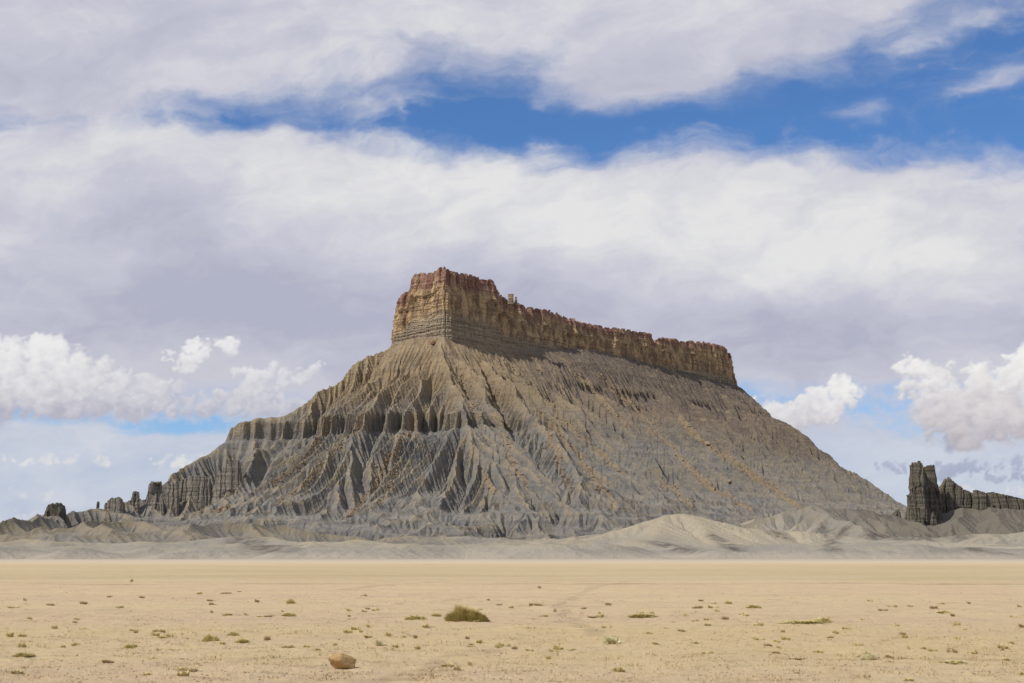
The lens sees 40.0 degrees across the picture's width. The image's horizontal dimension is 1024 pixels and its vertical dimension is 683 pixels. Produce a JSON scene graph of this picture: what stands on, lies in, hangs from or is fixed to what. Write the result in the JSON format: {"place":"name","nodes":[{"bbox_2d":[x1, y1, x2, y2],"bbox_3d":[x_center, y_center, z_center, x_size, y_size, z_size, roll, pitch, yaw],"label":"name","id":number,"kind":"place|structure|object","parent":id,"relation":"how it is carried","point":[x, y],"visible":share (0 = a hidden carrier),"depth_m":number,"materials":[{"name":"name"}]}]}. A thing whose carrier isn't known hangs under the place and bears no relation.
{"place":"outdoors","nodes":[
{"label":"outdoors","id":0,"kind":"place"},
{"bbox_2d":[27,266,906,540],"bbox_3d":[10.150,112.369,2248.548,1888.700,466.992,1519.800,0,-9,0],"label":"butte","id":1,"kind":"object","parent":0,"point":[438,489],"visible":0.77,"depth_m":2176.57,"materials":[{"name":"stone"}]},
{"bbox_2d":[43,502,67,525],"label":"rock crag","id":2,"kind":"structure","parent":1,"relation":"on","point":[56,509],"depth_m":1862.46,"materials":[{"name":"grey stone"}]},
{"bbox_2d":[104,497,124,513],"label":"rock crag","id":3,"kind":"structure","parent":1,"relation":"on","point":[115,505],"depth_m":1947.36,"materials":[{"name":"grey stone"}]},
{"bbox_2d":[131,491,139,513],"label":"rock crag","id":4,"kind":"structure","parent":1,"relation":"on","point":[135,500],"depth_m":1982.72,"materials":[{"name":"grey stone"}]},
{"bbox_2d":[145,481,165,515],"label":"rock crag","id":5,"kind":"structure","parent":1,"relation":"on","point":[154,498],"depth_m":2005.66,"materials":[{"name":"grey stone"}]},
{"bbox_2d":[165,482,179,515],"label":"rock crag","id":6,"kind":"structure","parent":1,"relation":"on","point":[173,497],"depth_m":2008.14,"materials":[{"name":"grey stone"}]},
{"bbox_2d":[179,475,212,509],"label":"rock crag","id":7,"kind":"structure","parent":1,"relation":"on","point":[197,490],"depth_m":2028.61,"materials":[{"name":"grey stone"}]},
{"bbox_2d":[211,459,241,503],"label":"rock crag","id":8,"kind":"structure","parent":1,"relation":"on","point":[228,478],"depth_m":2022.23,"materials":[{"name":"grey stone"}]},
{"bbox_2d":[209,343,799,516],"bbox_3d":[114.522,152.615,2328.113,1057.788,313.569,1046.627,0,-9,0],"label":"rock debris","id":9,"kind":"object","parent":1,"relation":"on","point":[283,498],"visible":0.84,"depth_m":2040.23,"materials":[{"name":"stone"}]},
{"bbox_2d":[0,0,1023,521],"bbox_3d":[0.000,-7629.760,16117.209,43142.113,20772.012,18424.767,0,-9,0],"label":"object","id":10,"kind":"structure","parent":0,"point":[168,264],"depth_m":23286.25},
{"bbox_2d":[0,559,1023,682],"bbox_3d":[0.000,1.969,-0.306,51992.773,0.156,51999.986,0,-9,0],"label":"ground","id":11,"kind":"structure","parent":0,"point":[276,579],"depth_m":45.62,"materials":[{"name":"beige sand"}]},
{"bbox_2d":[6,632,13,636],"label":"grass tuft","id":12,"kind":"object","parent":11,"relation":"on","point":[9,634],"visible":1,"depth_m":34.67,"materials":[{"name":"beige plant"}]},
{"bbox_2d":[11,669,22,673],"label":"grass tuft","id":13,"kind":"object","parent":11,"relation":"on","point":[17,671],"visible":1,"depth_m":23.93,"materials":[{"name":"beige plant"}]},
{"bbox_2d":[11,651,34,656],"bbox_3d":[-9.738,6.224,28.016,0.588,0.100,0.564,-1,-9,7],"label":"grass tuft","id":14,"kind":"object","parent":11,"relation":"on","point":[23,654],"visible":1,"depth_m":27.94,"materials":[{"name":"yellow plant"}]},
{"bbox_2d":[99,659,113,662],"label":"grass tuft","id":15,"kind":"object","parent":11,"relation":"on","point":[107,661],"visible":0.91,"depth_m":26.60,"materials":[{"name":"brown plant"}]},
{"bbox_2d":[123,643,141,647],"bbox_3d":[-8.289,6.617,30.605,0.512,0.128,0.472,-7,-11,38],"label":"grass tuft","id":16,"kind":"object","parent":11,"relation":"on","point":[131,645],"visible":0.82,"depth_m":30.53,"materials":[{"name":"yellow plant"}]},
{"bbox_2d":[151,632,160,635],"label":"grass tuft","id":17,"kind":"object","parent":11,"relation":"on","point":[154,634],"visible":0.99,"depth_m":34.72,"materials":[{"name":"yellow plant"}]},
{"bbox_2d":[175,667,188,670],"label":"grass tuft","id":18,"kind":"object","parent":11,"relation":"on","point":[181,669],"visible":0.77,"depth_m":24.50,"materials":[{"name":"beige plant"}]},
{"bbox_2d":[177,669,191,675],"bbox_3d":[-5.446,5.489,23.274,0.229,0.124,0.302,0,-9,1],"label":"grass tuft","id":19,"kind":"object","parent":11,"relation":"on","point":[184,673],"visible":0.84,"depth_m":23.23,"materials":[{"name":"yellow plant"}]},
{"bbox_2d":[188,668,198,671],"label":"dry tuft","id":20,"kind":"object","parent":11,"relation":"on","point":[194,670],"visible":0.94,"depth_m":24.17,"materials":[{"name":"beige plant"}]},
{"bbox_2d":[201,634,219,641],"bbox_3d":[-7.151,7.017,33.338,0.524,0.204,0.502,2,-9,-14],"label":"grass tuft","id":21,"kind":"object","parent":11,"relation":"on","point":[208,637],"visible":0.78,"depth_m":33.27,"materials":[{"name":"yellow plant"}]},
{"bbox_2d":[227,631,240,635],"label":"grass tuft","id":22,"kind":"object","parent":11,"relation":"on","point":[232,633],"visible":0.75,"depth_m":35.07,"materials":[{"name":"yellow plant"}]},
{"bbox_2d":[234,638,250,642],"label":"grass tuft","id":23,"kind":"object","parent":11,"relation":"on","point":[242,640],"visible":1,"depth_m":32.31,"materials":[{"name":"yellow plant"}]},
{"bbox_2d":[281,612,296,615],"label":"grass tuft","id":24,"kind":"object","parent":11,"relation":"on","point":[288,614],"visible":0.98,"depth_m":46.25,"materials":[{"name":"yellow plant"}]},
{"bbox_2d":[285,598,294,603],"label":"grass tuft","id":25,"kind":"object","parent":11,"relation":"on","point":[290,601],"visible":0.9,"depth_m":58.48,"materials":[{"name":"yellow plant"}]},
{"bbox_2d":[328,653,355,668],"bbox_3d":[-3.022,5.682,25.000,0.501,0.287,0.404,6,-10,-14],"label":"boulder","id":26,"kind":"object","parent":11,"relation":"on","point":[340,661],"visible":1,"depth_m":24.89,"materials":[{"name":"beige stone"}]},
{"bbox_2d":[374,638,386,645],"bbox_3d":[-2.952,6.716,31.491,0.354,0.203,0.265,8,-12,-43],"label":"grass tuft","id":27,"kind":"object","parent":11,"relation":"on","point":[378,643],"visible":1,"depth_m":31.44,"materials":[{"name":"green plant"}]},
{"bbox_2d":[404,615,427,619],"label":"grass tuft","id":28,"kind":"object","parent":11,"relation":"on","point":[415,617],"visible":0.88,"depth_m":44.36,"materials":[{"name":"yellow plant"}]},
{"bbox_2d":[442,662,455,666],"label":"grass tuft","id":29,"kind":"object","parent":11,"relation":"on","point":[450,665],"visible":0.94,"depth_m":25.32,"materials":[{"name":"beige plant"}]},
{"bbox_2d":[444,603,490,621],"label":"desert shrub","id":30,"kind":"object","parent":11,"relation":"on","point":[459,613],"visible":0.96,"depth_m":42.61,"materials":[{"name":"green plant"}]},
{"bbox_2d":[0,566,1023,682],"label":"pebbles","id":31,"kind":"object","parent":11,"relation":"on","point":[511,651],"visible":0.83,"depth_m":27.49,"materials":[{"name":"grey stone"}]},
{"bbox_2d":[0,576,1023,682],"bbox_3d":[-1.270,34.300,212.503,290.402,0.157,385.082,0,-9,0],"label":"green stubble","id":32,"kind":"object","parent":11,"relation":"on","point":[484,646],"visible":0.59,"depth_m":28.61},
{"bbox_2d":[0,506,1023,558],"bbox_3d":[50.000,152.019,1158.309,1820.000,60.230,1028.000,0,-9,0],"label":"foothills","id":33,"kind":"structure","parent":11,"relation":"on","point":[812,532],"depth_m":1055.82,"materials":[{"name":"soil"}]},
{"bbox_2d":[892,461,943,525],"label":"rock pinnacle","id":34,"kind":"object","parent":33,"relation":"on","point":[924,503],"visible":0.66,"depth_m":1572.85,"materials":[{"name":"grey stone"}]},
{"bbox_2d":[939,477,972,512],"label":"rock crag","id":35,"kind":"structure","parent":33,"relation":"on","point":[954,496],"depth_m":1606.85,"materials":[{"name":"grey stone"}]},
{"bbox_2d":[972,490,1023,510],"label":"rock crag","id":36,"kind":"structure","parent":33,"relation":"on","point":[982,501],"depth_m":1612.29,"materials":[{"name":"grey stone"}]},
{"bbox_2d":[601,636,623,643],"bbox_3d":[2.324,6.858,32.434,0.525,0.227,0.701,-7,-11,41],"label":"grass tuft","id":37,"kind":"object","parent":11,"relation":"on","point":[609,640],"visible":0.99,"depth_m":32.31,"materials":[{"name":"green plant"}]},
{"bbox_2d":[612,667,625,671],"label":"grass tuft","id":38,"kind":"object","parent":11,"relation":"on","point":[617,669],"visible":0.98,"depth_m":24.59,"materials":[{"name":"beige plant"}]},
{"bbox_2d":[625,612,656,617],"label":"grass tuft","id":39,"kind":"object","parent":11,"relation":"on","point":[638,615],"visible":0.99,"depth_m":45.49,"materials":[{"name":"yellow plant"}]},
{"bbox_2d":[745,604,761,607],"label":"grass tuft","id":40,"kind":"object","parent":11,"relation":"on","point":[753,606],"visible":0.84,"depth_m":53.71,"materials":[{"name":"yellow plant"}]},
{"bbox_2d":[752,622,765,625],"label":"grass tuft","id":41,"kind":"object","parent":11,"relation":"on","point":[758,624],"visible":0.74,"depth_m":40.65,"materials":[{"name":"yellow plant"}]},
{"bbox_2d":[774,619,825,623],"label":"grass tuft","id":42,"kind":"object","parent":11,"relation":"on","point":[792,621],"visible":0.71,"depth_m":41.52,"materials":[{"name":"yellow plant"}]},
{"bbox_2d":[812,617,831,622],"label":"grass tuft","id":43,"kind":"object","parent":11,"relation":"on","point":[827,620],"visible":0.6,"depth_m":42.12,"materials":[{"name":"yellow plant"}]},
{"bbox_2d":[859,652,877,659],"bbox_3d":[6.869,6.052,27.082,0.359,0.146,0.479,-8,-12,42],"label":"grass tuft","id":44,"kind":"object","parent":11,"relation":"on","point":[870,657],"visible":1,"depth_m":27.03,"materials":[{"name":"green plant"}]},
{"bbox_2d":[936,659,965,663],"bbox_3d":[8.347,6.076,26.689,0.766,0.064,0.757,7,-11,-38],"label":"grass tuft","id":45,"kind":"object","parent":11,"relation":"on","point":[952,662],"visible":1,"depth_m":26.63,"materials":[{"name":"beige plant"}]},
{"bbox_2d":[946,649,957,652],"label":"dry tuft","id":46,"kind":"object","parent":11,"relation":"on","point":[954,651],"visible":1,"depth_m":28.99,"materials":[{"name":"beige plant"}]}
]}

